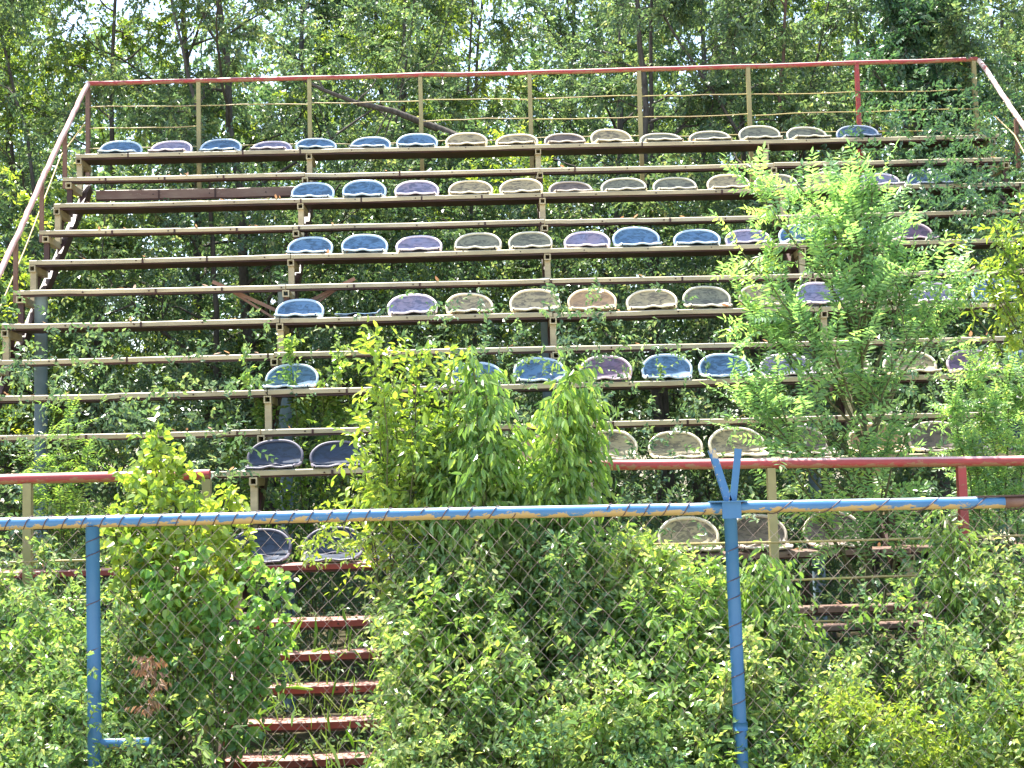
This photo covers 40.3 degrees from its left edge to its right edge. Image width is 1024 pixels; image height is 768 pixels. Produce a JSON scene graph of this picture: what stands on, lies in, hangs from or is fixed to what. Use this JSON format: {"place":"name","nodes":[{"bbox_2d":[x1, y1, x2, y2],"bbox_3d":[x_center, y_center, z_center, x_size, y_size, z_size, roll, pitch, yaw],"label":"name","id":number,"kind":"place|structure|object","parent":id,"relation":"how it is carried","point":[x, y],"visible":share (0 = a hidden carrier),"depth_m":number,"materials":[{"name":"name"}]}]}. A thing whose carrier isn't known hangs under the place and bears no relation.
{"place":"outdoors","nodes":[
{"label":"outdoors","id":0,"kind":"place"},
{"bbox_2d":[0,489,1023,767],"bbox_3d":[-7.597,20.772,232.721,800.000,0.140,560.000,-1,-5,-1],"label":"ground","id":1,"kind":"structure","parent":0,"point":[358,675],"depth_m":14.71,"materials":[{"name":"plant"}]},
{"bbox_2d":[0,166,92,447],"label":"bright shrub","id":2,"kind":"object","parent":1,"relation":"on","point":[9,295],"visible":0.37,"depth_m":14.00,"materials":[{"name":"green plant"}]},
{"bbox_2d":[0,58,109,473],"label":"woodland tree","id":3,"kind":"object","parent":1,"relation":"on","point":[24,174],"visible":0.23,"depth_m":17.03,"materials":[{"name":"green plant"}]},
{"bbox_2d":[4,392,126,714],"bbox_3d":[-3.100,1.344,9.696,0.882,2.610,0.722,-1,-5,-1],"label":"fern leaved sapling","id":4,"kind":"object","parent":1,"relation":"on","point":[62,505],"visible":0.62,"depth_m":9.71,"materials":[{"name":"green plant"}]},
{"bbox_2d":[0,0,142,626],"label":"woodland tree","id":5,"kind":"object","parent":1,"relation":"on","point":[30,368],"visible":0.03,"depth_m":22.86,"materials":[{"name":"green plant"}]},
{"bbox_2d":[0,0,155,531],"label":"woodland tree","id":6,"kind":"object","parent":1,"relation":"on","point":[17,17],"visible":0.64,"depth_m":16.05,"materials":[{"name":"green plant"}]},
{"bbox_2d":[0,0,192,557],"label":"woodland tree","id":7,"kind":"object","parent":1,"relation":"on","point":[12,129],"visible":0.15,"depth_m":18.55,"materials":[{"name":"green plant"}]},
{"bbox_2d":[0,469,212,767],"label":"guard railing","id":8,"kind":"object","parent":1,"relation":"on","point":[27,481],"visible":0.41,"depth_m":8.44,"materials":[{"name":"metal"}]},
{"bbox_2d":[0,536,233,767],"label":"scrub shoots","id":9,"kind":"object","parent":1,"relation":"on","point":[39,600],"visible":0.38,"depth_m":7.50,"materials":[{"name":"green plant"}]},
{"bbox_2d":[0,588,247,767],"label":"leafy weed","id":10,"kind":"object","parent":1,"relation":"on","point":[50,634],"visible":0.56,"depth_m":7.23,"materials":[{"name":"green plant"}]},
{"bbox_2d":[0,531,259,767],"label":"scrub","id":11,"kind":"object","parent":1,"relation":"on","point":[159,696],"visible":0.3,"depth_m":7.48,"materials":[{"name":"green plant"}]},
{"bbox_2d":[125,655,171,718],"bbox_3d":[-1.867,1.564,7.186,0.215,0.347,0.265,-1,-5,-1],"label":"dead leaf bunch","id":12,"kind":"object","parent":11,"relation":"on","point":[153,704],"visible":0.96,"depth_m":7.19,"materials":[{"name":"plant"}]},
{"bbox_2d":[0,0,270,656],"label":"woodland tree","id":13,"kind":"object","parent":1,"relation":"on","point":[129,40],"visible":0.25,"depth_m":17.21,"materials":[{"name":"green plant"}]},
{"bbox_2d":[78,0,257,657],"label":"woodland tree","id":14,"kind":"object","parent":1,"relation":"on","point":[171,118],"visible":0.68,"depth_m":15.69,"materials":[{"name":"green plant"}]},
{"bbox_2d":[100,405,259,767],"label":"broad leaved bush","id":15,"kind":"object","parent":1,"relation":"on","point":[138,485],"visible":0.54,"depth_m":7.81,"materials":[{"name":"green plant"}]},
{"bbox_2d":[120,533,301,767],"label":"heart leaved bush","id":16,"kind":"object","parent":1,"relation":"on","point":[162,591],"visible":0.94,"depth_m":7.56,"materials":[{"name":"green plant"}]},
{"bbox_2d":[0,0,430,510],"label":"woodland tree","id":17,"kind":"object","parent":1,"relation":"on","point":[40,42],"visible":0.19,"depth_m":17.33,"materials":[{"name":"green plant"}]},
{"bbox_2d":[0,0,485,668],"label":"woodland tree","id":18,"kind":"object","parent":1,"relation":"on","point":[220,26],"visible":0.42,"depth_m":16.11,"materials":[{"name":"green plant"}]},
{"bbox_2d":[208,331,361,714],"bbox_3d":[-1.760,1.139,11.053,1.232,3.169,0.501,-1,-5,-1],"label":"leggy shrub","id":19,"kind":"object","parent":1,"relation":"on","point":[324,403],"visible":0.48,"depth_m":11.09,"materials":[{"name":"green plant"}]},
{"bbox_2d":[228,606,386,767],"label":"grass","id":20,"kind":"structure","parent":1,"relation":"on","point":[330,637],"depth_m":8.61,"materials":[{"name":"green plant"}]},
{"bbox_2d":[134,0,525,615],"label":"woodland tree","id":21,"kind":"object","parent":1,"relation":"on","point":[320,7],"visible":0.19,"depth_m":21.43,"materials":[{"name":"green plant"}]},
{"bbox_2d":[234,598,444,767],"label":"aisle weeds","id":22,"kind":"object","parent":1,"relation":"on","point":[281,706],"visible":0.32,"depth_m":8.78,"materials":[{"name":"green plant"}]},
{"bbox_2d":[175,0,553,604],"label":"woodland tree","id":23,"kind":"object","parent":1,"relation":"on","point":[454,17],"visible":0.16,"depth_m":17.96,"materials":[{"name":"green plant"}]},
{"bbox_2d":[339,582,437,767],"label":"aisle edge weeds","id":24,"kind":"object","parent":1,"relation":"on","point":[400,658],"visible":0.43,"depth_m":7.23,"materials":[{"name":"green plant"}]},
{"bbox_2d":[206,0,590,499],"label":"woodland tree","id":25,"kind":"object","parent":1,"relation":"on","point":[368,21],"visible":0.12,"depth_m":22.65,"materials":[{"name":"green plant"}]},
{"bbox_2d":[323,316,479,740],"bbox_3d":[-0.603,1.015,7.940,0.951,2.857,0.929,-1,-5,-1],"label":"bright sapling","id":26,"kind":"object","parent":1,"relation":"on","point":[386,469],"visible":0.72,"depth_m":7.98,"materials":[{"name":"green plant"}]},
{"bbox_2d":[309,0,518,424],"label":"woodland tree","id":27,"kind":"object","parent":1,"relation":"on","point":[428,5],"visible":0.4,"depth_m":17.05,"materials":[{"name":"green plant"}]},
{"bbox_2d":[370,344,554,754],"bbox_3d":[-0.260,1.110,7.915,1.072,2.647,0.795,-1,-5,-1],"label":"ash sapling","id":28,"kind":"object","parent":1,"relation":"on","point":[477,475],"visible":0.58,"depth_m":7.85,"materials":[{"name":"green plant"}]},
{"bbox_2d":[367,0,557,435],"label":"woodland tree","id":29,"kind":"object","parent":1,"relation":"on","point":[438,91],"visible":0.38,"depth_m":16.92,"materials":[{"name":"green plant"}]},
{"bbox_2d":[260,0,693,490],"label":"woodland tree","id":30,"kind":"object","parent":1,"relation":"on","point":[492,113],"visible":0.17,"depth_m":19.89,"materials":[{"name":"green plant"}]},
{"bbox_2d":[0,57,1023,767],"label":"grandstand","id":31,"kind":"object","parent":1,"relation":"on","point":[60,239],"visible":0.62,"depth_m":12.53,"materials":[{"name":"paint"}]},
{"bbox_2d":[228,528,291,563],"bbox_3d":[-1.747,1.118,9.625,0.433,0.220,0.372,-1,-2,-2],"label":"bucket seat","id":32,"kind":"object","parent":31,"relation":"on","point":[270,547],"visible":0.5,"depth_m":9.76,"materials":[{"name":"plastic"}]},
{"bbox_2d":[245,439,303,469],"bbox_3d":[-1.776,0.524,10.373,0.426,0.231,0.372,-2,-3,-1],"label":"bucket seat","id":33,"kind":"object","parent":31,"relation":"on","point":[289,454],"visible":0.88,"depth_m":10.51,"materials":[{"name":"plastic"}]},
{"bbox_2d":[262,363,318,389],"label":"bucket seat","id":34,"kind":"object","parent":31,"relation":"on","point":[308,377],"visible":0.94,"depth_m":11.25,"materials":[{"name":"plastic"}]},
{"bbox_2d":[274,299,323,317],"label":"bucket seat","id":35,"kind":"object","parent":31,"relation":"on","point":[301,308],"visible":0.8,"depth_m":12.02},
{"bbox_2d":[286,236,332,254],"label":"bucket seat","id":36,"kind":"object","parent":31,"relation":"on","point":[312,245],"visible":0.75,"depth_m":12.78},
{"bbox_2d":[291,182,334,198],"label":"bucket seat","id":37,"kind":"object","parent":31,"relation":"on","point":[307,190],"visible":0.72,"depth_m":13.53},
{"bbox_2d":[301,526,364,562],"bbox_3d":[-1.244,1.104,9.621,0.433,0.213,0.373,-2,0,1],"label":"bucket seat","id":38,"kind":"object","parent":31,"relation":"on","point":[323,552],"visible":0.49,"depth_m":9.73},
{"bbox_2d":[286,497,382,586],"bbox_3d":[-1.148,1.022,9.062,0.647,0.580,0.821,0,-5,-22],"label":"bright vine","id":39,"kind":"object","parent":31,"relation":"on","point":[319,540],"visible":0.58,"depth_m":9.02,"materials":[{"name":"green plant"}]},
{"bbox_2d":[309,441,365,468],"bbox_3d":[-1.295,0.523,10.380,0.427,0.217,0.373,-2,-4,-7],"label":"bucket seat","id":40,"kind":"object","parent":31,"relation":"on","point":[323,455],"visible":0.74,"depth_m":10.51,"materials":[{"name":"plastic"}]},
{"bbox_2d":[341,234,387,252],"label":"bucket seat","id":41,"kind":"object","parent":31,"relation":"on","point":[365,243],"visible":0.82,"depth_m":12.77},
{"bbox_2d":[342,180,386,197],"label":"bucket seat","id":42,"kind":"object","parent":31,"relation":"on","point":[362,188],"visible":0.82,"depth_m":13.52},
{"bbox_2d":[387,294,437,315],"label":"bucket seat","id":43,"kind":"object","parent":31,"relation":"on","point":[412,304],"visible":0.84,"depth_m":12.03,"materials":[{"name":"plastic"}]},
{"bbox_2d":[396,235,442,252],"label":"bucket seat","id":44,"kind":"object","parent":31,"relation":"on","point":[421,243],"visible":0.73,"depth_m":12.79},
{"bbox_2d":[445,293,492,313],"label":"bucket seat","id":45,"kind":"object","parent":31,"relation":"on","point":[469,306],"visible":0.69,"depth_m":12.04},
{"bbox_2d":[454,232,501,250],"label":"bucket seat","id":46,"kind":"object","parent":31,"relation":"on","point":[477,241],"visible":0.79,"depth_m":12.80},
{"bbox_2d":[508,231,552,249],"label":"bucket seat","id":47,"kind":"object","parent":31,"relation":"on","point":[531,240],"visible":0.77,"depth_m":12.80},
{"bbox_2d":[509,289,559,312],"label":"bucket seat","id":48,"kind":"object","parent":31,"relation":"on","point":[525,301],"visible":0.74,"depth_m":12.05,"materials":[{"name":"plastic"}]},
{"bbox_2d":[513,357,564,383],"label":"bucket seat","id":49,"kind":"object","parent":31,"relation":"on","point":[534,369],"visible":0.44,"depth_m":11.30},
{"bbox_2d":[564,231,610,247],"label":"bucket seat","id":50,"kind":"object","parent":31,"relation":"on","point":[589,239],"visible":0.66,"depth_m":12.81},
{"bbox_2d":[567,288,616,311],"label":"bucket seat","id":51,"kind":"object","parent":31,"relation":"on","point":[577,299],"visible":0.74,"depth_m":12.05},
{"bbox_2d":[579,355,631,381],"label":"bucket seat","id":52,"kind":"object","parent":31,"relation":"on","point":[613,364],"visible":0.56,"depth_m":11.30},
{"bbox_2d":[592,430,637,459],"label":"bucket seat","id":53,"kind":"object","parent":31,"relation":"on","point":[617,439],"visible":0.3,"depth_m":10.55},
{"bbox_2d":[612,227,662,246],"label":"bucket seat","id":54,"kind":"object","parent":31,"relation":"on","point":[635,237],"visible":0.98,"depth_m":12.81,"materials":[{"name":"plastic"}]},
{"bbox_2d":[626,289,677,310],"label":"bucket seat","id":55,"kind":"object","parent":31,"relation":"on","point":[647,299],"visible":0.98,"depth_m":12.07,"materials":[{"name":"plastic"}]},
{"bbox_2d":[641,354,692,380],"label":"bucket seat","id":56,"kind":"object","parent":31,"relation":"on","point":[682,369],"visible":0.91,"depth_m":11.32,"materials":[{"name":"plastic"}]},
{"bbox_2d":[648,431,704,458],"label":"bucket seat","id":57,"kind":"object","parent":31,"relation":"on","point":[677,442],"visible":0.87,"depth_m":10.56,"materials":[{"name":"plastic"}]},
{"bbox_2d":[658,516,721,552],"bbox_3d":[1.241,1.042,9.681,0.434,0.262,0.373,-1,-8,-2],"label":"bucket seat","id":58,"kind":"object","parent":31,"relation":"on","point":[684,535],"visible":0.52,"depth_m":9.82,"materials":[{"name":"plastic"}]},
{"bbox_2d":[673,229,720,245],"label":"bucket seat","id":59,"kind":"object","parent":31,"relation":"on","point":[695,237],"visible":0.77,"depth_m":12.83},
{"bbox_2d":[682,286,732,308],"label":"bucket seat","id":60,"kind":"object","parent":31,"relation":"on","point":[713,297],"visible":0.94,"depth_m":12.08,"materials":[{"name":"plastic"}]},
{"bbox_2d":[698,353,752,378],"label":"bucket seat","id":61,"kind":"object","parent":31,"relation":"on","point":[718,368],"visible":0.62,"depth_m":11.32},
{"bbox_2d":[708,427,768,457],"bbox_3d":[1.704,0.436,10.430,0.435,0.233,0.373,-1,-2,-5],"label":"bucket seat","id":62,"kind":"object","parent":31,"relation":"on","point":[718,440],"visible":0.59,"depth_m":10.56,"materials":[{"name":"plastic"}]},
{"bbox_2d":[737,514,793,550],"bbox_3d":[1.735,1.028,9.690,0.414,0.259,0.372,0,-7,-4],"label":"bucket seat","id":63,"kind":"object","parent":31,"relation":"on","point":[745,534],"visible":0.48,"depth_m":9.83,"materials":[{"name":"plastic"}]},
{"bbox_2d":[816,47,1023,355],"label":"creeper","id":64,"kind":"object","parent":31,"relation":"attached to","point":[951,168],"visible":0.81,"depth_m":13.35,"materials":[{"name":"green plant"}]},
{"bbox_2d":[908,421,965,452],"bbox_3d":[3.219,0.396,10.466,0.446,0.248,0.373,-1,-4,-1],"label":"bucket seat","id":65,"kind":"object","parent":31,"relation":"on","point":[933,439],"visible":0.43,"depth_m":10.61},
{"bbox_2d":[0,14,1023,659],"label":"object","id":66,"kind":"object","parent":1,"relation":"on","point":[364,276],"visible":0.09,"depth_m":15.85,"materials":[{"name":"green plant"}]},
{"bbox_2d":[296,60,457,137],"bbox_3d":[-1.390,-3.023,14.963,1.845,0.979,0.090,-1,-5,0],"label":"fallen limb","id":67,"kind":"object","parent":66,"relation":"on","point":[415,119],"visible":0.75,"depth_m":14.92,"materials":[{"name":"wood"}]},
{"bbox_2d":[463,120,554,208],"bbox_3d":[-0.019,-2.337,14.746,1.010,1.037,0.738,-1,-5,-1],"label":"bright shrub","id":68,"kind":"object","parent":66,"relation":"on","point":[498,135],"visible":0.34,"depth_m":14.73,"materials":[{"name":"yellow plant"}]},
{"bbox_2d":[0,448,1023,767],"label":"chain link fence","id":69,"kind":"object","parent":1,"relation":"on","point":[730,508],"visible":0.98,"depth_m":6.97,"materials":[{"name":"metal"}]},
{"bbox_2d":[0,271,1023,767],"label":"bramble","id":70,"kind":"object","parent":1,"relation":"on","point":[126,411],"visible":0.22,"depth_m":10.46,"materials":[{"name":"green plant"}]},
{"bbox_2d":[0,191,1023,752],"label":"undergrowth below stand","id":71,"kind":"object","parent":1,"relation":"on","point":[324,339],"visible":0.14,"depth_m":12.99,"materials":[{"name":"green plant"}]},
{"bbox_2d":[0,635,1023,767],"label":"ground vines","id":72,"kind":"object","parent":1,"relation":"on","point":[431,750],"visible":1,"depth_m":6.75,"materials":[{"name":"green plant"}]},
{"bbox_2d":[0,0,1023,599],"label":"distant wood","id":73,"kind":"object","parent":1,"relation":"on","point":[504,68],"visible":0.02,"depth_m":27.82,"materials":[{"name":"green plant"}]},
{"bbox_2d":[358,529,722,767],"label":"leafy weed","id":74,"kind":"object","parent":1,"relation":"on","point":[520,662],"visible":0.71,"depth_m":7.22,"materials":[{"name":"green plant"}]},
{"bbox_2d":[508,350,623,699],"bbox_3d":[0.289,1.113,7.955,0.742,2.618,0.672,-1,-5,-1],"label":"ash sapling","id":75,"kind":"object","parent":1,"relation":"on","point":[577,447],"visible":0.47,"depth_m":7.93,"materials":[{"name":"green plant"}]},
{"bbox_2d":[408,0,748,483],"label":"woodland tree","id":76,"kind":"object","parent":1,"relation":"on","point":[539,126],"visible":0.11,"depth_m":21.79,"materials":[{"name":"green plant"}]},
{"bbox_2d":[378,519,779,767],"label":"scrub shoots","id":77,"kind":"object","parent":1,"relation":"on","point":[694,637],"visible":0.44,"depth_m":7.39,"materials":[{"name":"green plant"}]},
{"bbox_2d":[383,0,828,607],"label":"woodland tree","id":78,"kind":"object","parent":1,"relation":"on","point":[561,28],"visible":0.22,"depth_m":19.53,"materials":[{"name":"green plant"}]},
{"bbox_2d":[354,498,905,767],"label":"scrub","id":79,"kind":"object","parent":1,"relation":"on","point":[480,688],"visible":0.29,"depth_m":7.31,"materials":[{"name":"green plant"}]},
{"bbox_2d":[515,0,759,517],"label":"woodland tree","id":80,"kind":"object","parent":1,"relation":"on","point":[607,86],"visible":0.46,"depth_m":16.46,"materials":[{"name":"green plant"}]},
{"bbox_2d":[494,0,799,537],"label":"woodland tree","id":81,"kind":"object","parent":1,"relation":"on","point":[642,62],"visible":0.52,"depth_m":16.28,"materials":[{"name":"green plant"}]},
{"bbox_2d":[490,0,870,587],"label":"woodland tree","id":82,"kind":"object","parent":1,"relation":"on","point":[661,36],"visible":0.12,"depth_m":20.14,"materials":[{"name":"green plant"}]},
{"bbox_2d":[556,0,848,528],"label":"woodland tree","id":83,"kind":"object","parent":1,"relation":"on","point":[733,160],"visible":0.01,"depth_m":23.45,"materials":[{"name":"green plant"}]},
{"bbox_2d":[594,0,857,441],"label":"leaning tree","id":84,"kind":"object","parent":1,"relation":"on","point":[658,12],"visible":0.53,"depth_m":16.06,"materials":[{"name":"green plant"}]},
{"bbox_2d":[666,0,842,549],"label":"woodland tree","id":85,"kind":"object","parent":1,"relation":"on","point":[795,48],"visible":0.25,"depth_m":17.10,"materials":[{"name":"green plant"}]},
{"bbox_2d":[717,538,828,759],"bbox_3d":[1.435,1.621,7.796,0.655,1.522,0.618,1,-5,-24],"label":"ash sapling","id":86,"kind":"object","parent":1,"relation":"on","point":[765,579],"visible":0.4,"depth_m":7.77,"materials":[{"name":"green plant"}]},
{"bbox_2d":[719,0,853,640],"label":"woodland tree","id":87,"kind":"object","parent":1,"relation":"on","point":[819,105],"visible":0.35,"depth_m":16.82,"materials":[{"name":"green plant"}]},
{"bbox_2d":[706,0,897,638],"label":"woodland tree","id":88,"kind":"object","parent":1,"relation":"on","point":[854,11],"visible":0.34,"depth_m":16.61,"materials":[{"name":"green plant"}]},
{"bbox_2d":[584,456,1023,711],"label":"guard railing","id":89,"kind":"object","parent":1,"relation":"on","point":[960,464],"visible":0.54,"depth_m":8.52,"materials":[{"name":"metal"}]},
{"bbox_2d":[701,138,1002,752],"bbox_3d":[2.250,0.416,8.996,2.019,4.173,1.361,-1,-5,-1],"label":"locust tree","id":90,"kind":"object","parent":1,"relation":"on","point":[845,223],"visible":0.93,"depth_m":9.00,"materials":[{"name":"green plant"}]},
{"bbox_2d":[716,0,1023,594],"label":"woodland tree","id":91,"kind":"object","parent":1,"relation":"on","point":[801,3],"visible":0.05,"depth_m":23.42,"materials":[{"name":"green plant"}]},
{"bbox_2d":[749,0,1013,615],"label":"woodland tree","id":92,"kind":"object","parent":1,"relation":"on","point":[860,36],"visible":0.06,"depth_m":19.73,"materials":[{"name":"green plant"}]},
{"bbox_2d":[793,3,976,634],"bbox_3d":[4.511,-1.441,16.833,2.760,8.918,2.698,-5,-6,35],"label":"woodland tree","id":93,"kind":"object","parent":1,"relation":"on","point":[850,75],"visible":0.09,"depth_m":17.13,"materials":[{"name":"green plant"}]},
{"bbox_2d":[757,509,1023,767],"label":"scrub","id":94,"kind":"object","parent":1,"relation":"on","point":[975,645],"visible":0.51,"depth_m":7.79,"materials":[{"name":"green plant"}]},
{"bbox_2d":[763,662,1023,767],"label":"weeds","id":95,"kind":"object","parent":1,"relation":"on","point":[903,730],"visible":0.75,"depth_m":7.13,"materials":[{"name":"green plant"}]},
{"bbox_2d":[819,0,1023,628],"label":"ivy clad tree","id":96,"kind":"object","parent":1,"relation":"on","point":[908,35],"visible":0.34,"depth_m":15.24,"materials":[{"name":"green plant"}]},
{"bbox_2d":[822,585,1023,767],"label":"leafy weed","id":97,"kind":"object","parent":1,"relation":"on","point":[861,749],"visible":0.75,"depth_m":7.31,"materials":[{"name":"green plant"}]},
{"bbox_2d":[854,0,1023,432],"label":"woodland tree","id":98,"kind":"object","parent":1,"relation":"on","point":[1008,54],"visible":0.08,"depth_m":17.89,"materials":[{"name":"green plant"}]},
{"bbox_2d":[864,509,1023,767],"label":"scrub shoots","id":99,"kind":"object","parent":1,"relation":"on","point":[945,668],"visible":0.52,"depth_m":7.69,"materials":[{"name":"green plant"}]},
{"bbox_2d":[867,0,1023,479],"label":"woodland tree","id":100,"kind":"object","parent":1,"relation":"on","point":[1002,20],"visible":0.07,"depth_m":21.66,"materials":[{"name":"green plant"}]},
{"bbox_2d":[908,511,1007,760],"bbox_3d":[2.620,1.554,8.124,0.551,1.648,0.668,-4,-5,33],"label":"ash sapling","id":101,"kind":"object","parent":1,"relation":"on","point":[955,607],"visible":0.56,"depth_m":8.09,"materials":[{"name":"green plant"}]},
{"bbox_2d":[914,0,1023,595],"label":"tree","id":102,"kind":"object","parent":1,"relation":"on","point":[964,48],"visible":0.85,"depth_m":15.05,"materials":[{"name":"green plant"}]},
{"bbox_2d":[926,343,1023,727],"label":"locust sapling","id":103,"kind":"object","parent":1,"relation":"on","point":[990,422],"visible":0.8,"depth_m":9.36,"materials":[{"name":"green plant"}]},
{"bbox_2d":[945,193,1023,386],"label":"yellow leaved tree","id":104,"kind":"object","parent":1,"relation":"on","point":[1018,294],"visible":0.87,"depth_m":9.94,"materials":[{"name":"green plant"}]},
{"bbox_2d":[0,0,1023,514],"label":"sky","id":105,"kind":"structure","parent":0,"point":[120,3],"materials":[{"name":"white"}]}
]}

